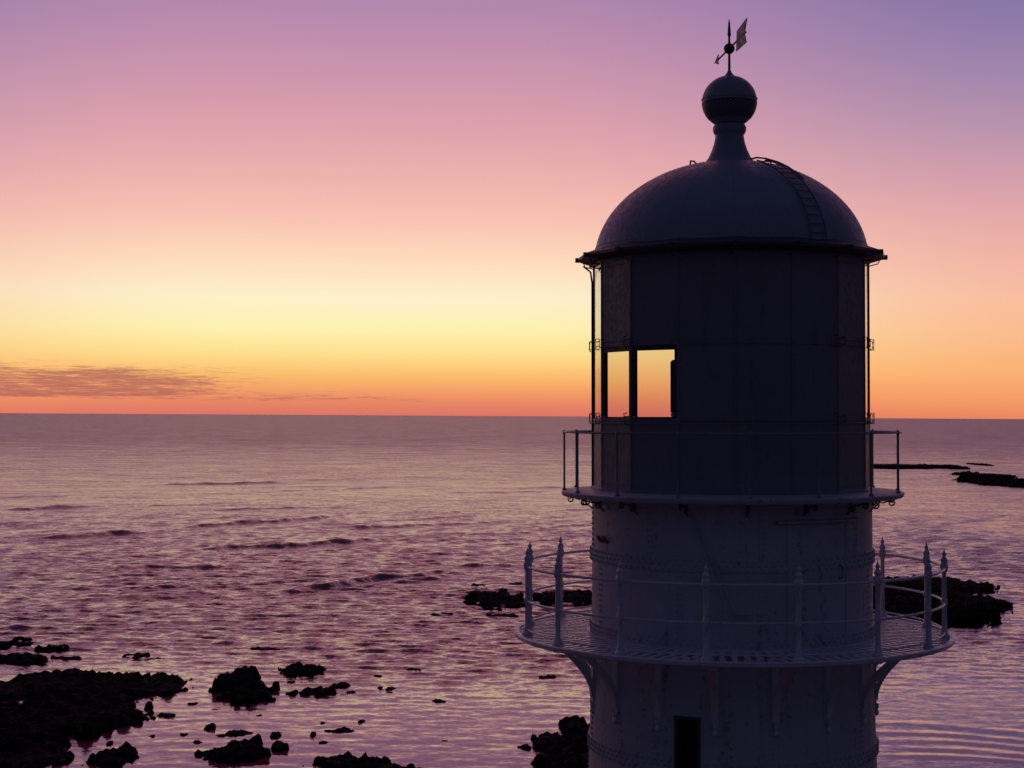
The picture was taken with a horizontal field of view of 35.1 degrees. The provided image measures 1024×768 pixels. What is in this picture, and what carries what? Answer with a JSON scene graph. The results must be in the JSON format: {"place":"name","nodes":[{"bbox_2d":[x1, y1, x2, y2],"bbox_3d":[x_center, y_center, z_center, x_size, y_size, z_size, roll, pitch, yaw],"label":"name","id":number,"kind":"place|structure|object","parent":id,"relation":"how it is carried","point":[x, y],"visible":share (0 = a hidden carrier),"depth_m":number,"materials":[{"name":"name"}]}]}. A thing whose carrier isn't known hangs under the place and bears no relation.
{"place":"outdoors","nodes":[
{"label":"outdoors","id":0,"kind":"place"},
{"bbox_2d":[0,413,1023,767],"bbox_3d":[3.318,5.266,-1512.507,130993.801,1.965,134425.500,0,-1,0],"label":"water","id":1,"kind":"structure","parent":0,"point":[204,551],"depth_m":366.45,"materials":[{"name":"purple liquid"}]},
{"bbox_2d":[0,636,35,649],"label":"rock","id":2,"kind":"object","parent":1,"relation":"in","point":[4,645],"visible":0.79,"depth_m":242.58,"materials":[{"name":"black stone"}]},
{"bbox_2d":[0,652,56,665],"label":"rock","id":3,"kind":"object","parent":1,"relation":"in","point":[18,659],"visible":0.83,"depth_m":226.11,"materials":[{"name":"black stone"}]},
{"bbox_2d":[34,644,69,652],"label":"rock","id":4,"kind":"object","parent":1,"relation":"in","point":[48,648],"visible":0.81,"depth_m":237.10,"materials":[{"name":"black stone"}]},
{"bbox_2d":[53,656,81,659],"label":"rock","id":5,"kind":"object","parent":1,"relation":"in","point":[69,658],"visible":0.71,"depth_m":229.33,"materials":[{"name":"black stone"}]},
{"bbox_2d":[0,668,193,767],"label":"rock","id":6,"kind":"object","parent":1,"relation":"in","point":[36,730],"visible":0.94,"depth_m":187.59,"materials":[{"name":"black stone"}]},
{"bbox_2d":[81,741,138,767],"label":"rock","id":7,"kind":"object","parent":1,"relation":"in","point":[119,756],"visible":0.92,"depth_m":163.04,"materials":[{"name":"black stone"}]},
{"bbox_2d":[122,652,149,658],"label":"rock","id":8,"kind":"object","parent":1,"relation":"in","point":[139,655],"visible":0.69,"depth_m":232.17,"materials":[{"name":"black stone"}]},
{"bbox_2d":[157,712,175,716],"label":"rock","id":9,"kind":"object","parent":1,"relation":"in","point":[161,714],"visible":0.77,"depth_m":187.18,"materials":[{"name":"black stone"}]},
{"bbox_2d":[193,740,201,743],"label":"rock","id":10,"kind":"object","parent":1,"relation":"in","point":[196,741],"visible":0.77,"depth_m":171.86,"materials":[{"name":"black stone"}]},
{"bbox_2d":[194,749,208,759],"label":"rock","id":11,"kind":"object","parent":1,"relation":"in","point":[198,753],"visible":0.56,"depth_m":165.44,"materials":[{"name":"black stone"}]},
{"bbox_2d":[203,723,215,730],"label":"rock","id":12,"kind":"object","parent":1,"relation":"in","point":[210,726],"visible":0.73,"depth_m":179.65,"materials":[{"name":"black stone"}]},
{"bbox_2d":[225,729,252,735],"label":"rock","id":13,"kind":"object","parent":1,"relation":"in","point":[241,732],"visible":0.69,"depth_m":176.76,"materials":[{"name":"black stone"}]},
{"bbox_2d":[208,733,270,764],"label":"rock","id":14,"kind":"object","parent":1,"relation":"in","point":[233,752],"visible":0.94,"depth_m":164.14,"materials":[{"name":"black stone"}]},
{"bbox_2d":[208,665,279,706],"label":"rock","id":15,"kind":"object","parent":1,"relation":"in","point":[245,684],"visible":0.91,"depth_m":203.53,"materials":[{"name":"black stone"}]},
{"bbox_2d":[250,646,279,649],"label":"rock","id":16,"kind":"object","parent":1,"relation":"in","point":[256,648],"visible":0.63,"depth_m":240.12,"materials":[{"name":"black stone"}]},
{"bbox_2d":[270,731,281,738],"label":"rock","id":17,"kind":"object","parent":1,"relation":"in","point":[273,735],"visible":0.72,"depth_m":175.49,"materials":[{"name":"black stone"}]},
{"bbox_2d":[271,740,288,751],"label":"rock","id":18,"kind":"object","parent":1,"relation":"in","point":[278,746],"visible":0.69,"depth_m":168.49,"materials":[{"name":"black stone"}]},
{"bbox_2d":[285,689,298,695],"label":"rock","id":19,"kind":"object","parent":1,"relation":"in","point":[294,692],"visible":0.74,"depth_m":201.71,"materials":[{"name":"black stone"}]},
{"bbox_2d":[278,662,326,677],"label":"rock","id":20,"kind":"object","parent":1,"relation":"in","point":[295,670],"visible":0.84,"depth_m":218.03,"materials":[{"name":"black stone"}]},
{"bbox_2d":[310,731,316,736],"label":"rock","id":21,"kind":"object","parent":1,"relation":"in","point":[313,734],"visible":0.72,"depth_m":176.09,"materials":[{"name":"black stone"}]},
{"bbox_2d":[299,686,336,697],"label":"rock","id":22,"kind":"object","parent":1,"relation":"in","point":[318,691],"visible":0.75,"depth_m":202.12,"materials":[{"name":"black stone"}]},
{"bbox_2d":[324,726,354,732],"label":"rock","id":23,"kind":"object","parent":1,"relation":"in","point":[341,729],"visible":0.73,"depth_m":178.72,"materials":[{"name":"black stone"}]},
{"bbox_2d":[329,682,350,687],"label":"rock","id":24,"kind":"object","parent":1,"relation":"in","point":[340,685],"visible":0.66,"depth_m":207.16,"materials":[{"name":"black stone"}]},
{"bbox_2d":[302,751,420,767],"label":"rock","id":25,"kind":"object","parent":1,"relation":"in","point":[347,759],"visible":0.99,"depth_m":160.72,"materials":[{"name":"black stone"}]},
{"bbox_2d":[377,686,395,689],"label":"rock","id":26,"kind":"object","parent":1,"relation":"in","point":[387,688],"visible":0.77,"depth_m":205.96,"materials":[{"name":"black stone"}]},
{"bbox_2d":[406,667,420,670],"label":"rock","id":27,"kind":"object","parent":1,"relation":"in","point":[412,669],"visible":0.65,"depth_m":221.89,"materials":[{"name":"black stone"}]},
{"bbox_2d":[432,699,445,702],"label":"rock","id":28,"kind":"object","parent":1,"relation":"in","point":[438,700],"visible":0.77,"depth_m":197.49,"materials":[{"name":"black stone"}]},
{"bbox_2d":[431,612,460,615],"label":"rock","id":29,"kind":"object","parent":1,"relation":"in","point":[435,614],"visible":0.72,"depth_m":282.64,"materials":[{"name":"black stone"}]},
{"bbox_2d":[469,583,484,585],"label":"rock","id":30,"kind":"object","parent":1,"relation":"in","point":[474,584],"visible":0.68,"depth_m":332.62,"materials":[{"name":"black stone"}]},
{"bbox_2d":[463,588,524,610],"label":"rock","id":31,"kind":"object","parent":1,"relation":"in","point":[493,599],"visible":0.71,"depth_m":302.64,"materials":[{"name":"black stone"}]},
{"bbox_2d":[485,613,518,617],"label":"rock","id":32,"kind":"object","parent":1,"relation":"in","point":[512,615],"visible":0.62,"depth_m":281.24,"materials":[{"name":"black stone"}]},
{"bbox_2d":[509,582,522,584],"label":"rock","id":33,"kind":"object","parent":1,"relation":"in","point":[517,583],"visible":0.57,"depth_m":335.93,"materials":[{"name":"black stone"}]},
{"bbox_2d":[517,744,531,749],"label":"rock","id":34,"kind":"object","parent":1,"relation":"in","point":[525,747],"visible":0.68,"depth_m":170.01,"materials":[{"name":"black stone"}]},
{"bbox_2d":[539,674,555,678],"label":"rock","id":35,"kind":"object","parent":1,"relation":"in","point":[549,676],"visible":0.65,"depth_m":216.43,"materials":[{"name":"black stone"}]},
{"bbox_2d":[530,715,589,767],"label":"rock","id":36,"kind":"object","parent":1,"relation":"in","point":[568,748],"visible":0.77,"depth_m":168.71,"materials":[{"name":"black stone"}]},
{"bbox_2d":[532,589,591,606],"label":"rock","id":37,"kind":"object","parent":1,"relation":"in","point":[578,597],"visible":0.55,"depth_m":304.65,"materials":[{"name":"black stone"}]},
{"bbox_2d":[874,464,967,468],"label":"rock","id":38,"kind":"object","parent":1,"relation":"in","point":[904,466],"visible":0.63,"depth_m":1117.78,"materials":[{"name":"black stone"}]},
{"bbox_2d":[873,574,1012,628],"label":"rock","id":39,"kind":"object","parent":1,"relation":"in","point":[965,606],"visible":0.51,"depth_m":295.26,"materials":[{"name":"black stone"}]},
{"bbox_2d":[939,466,969,469],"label":"rock","id":40,"kind":"object","parent":1,"relation":"in","point":[964,468],"visible":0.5,"depth_m":1103.29,"materials":[{"name":"black stone"}]},
{"bbox_2d":[965,462,993,465],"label":"rock","id":41,"kind":"object","parent":1,"relation":"in","point":[983,464],"visible":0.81,"depth_m":1201.66,"materials":[{"name":"black stone"}]},
{"bbox_2d":[949,471,1016,477],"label":"rock","id":42,"kind":"object","parent":1,"relation":"in","point":[976,473],"visible":0.56,"depth_m":974.15,"materials":[{"name":"black stone"}]},
{"bbox_2d":[952,474,1023,487],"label":"rock","id":43,"kind":"object","parent":1,"relation":"in","point":[1004,480],"visible":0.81,"depth_m":862.28,"materials":[{"name":"black stone"}]},
{"bbox_2d":[0,0,1023,418],"label":"sky","id":44,"kind":"structure","parent":0,"point":[240,207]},
{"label":"ground","id":45,"kind":"structure","parent":0,"visible":0},
{"bbox_2d":[514,18,955,767],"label":"lighthouse","id":46,"kind":"object","parent":45,"relation":"on","point":[730,618],"visible":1,"depth_m":20.24,"materials":[{"name":"white paint"}]}
]}

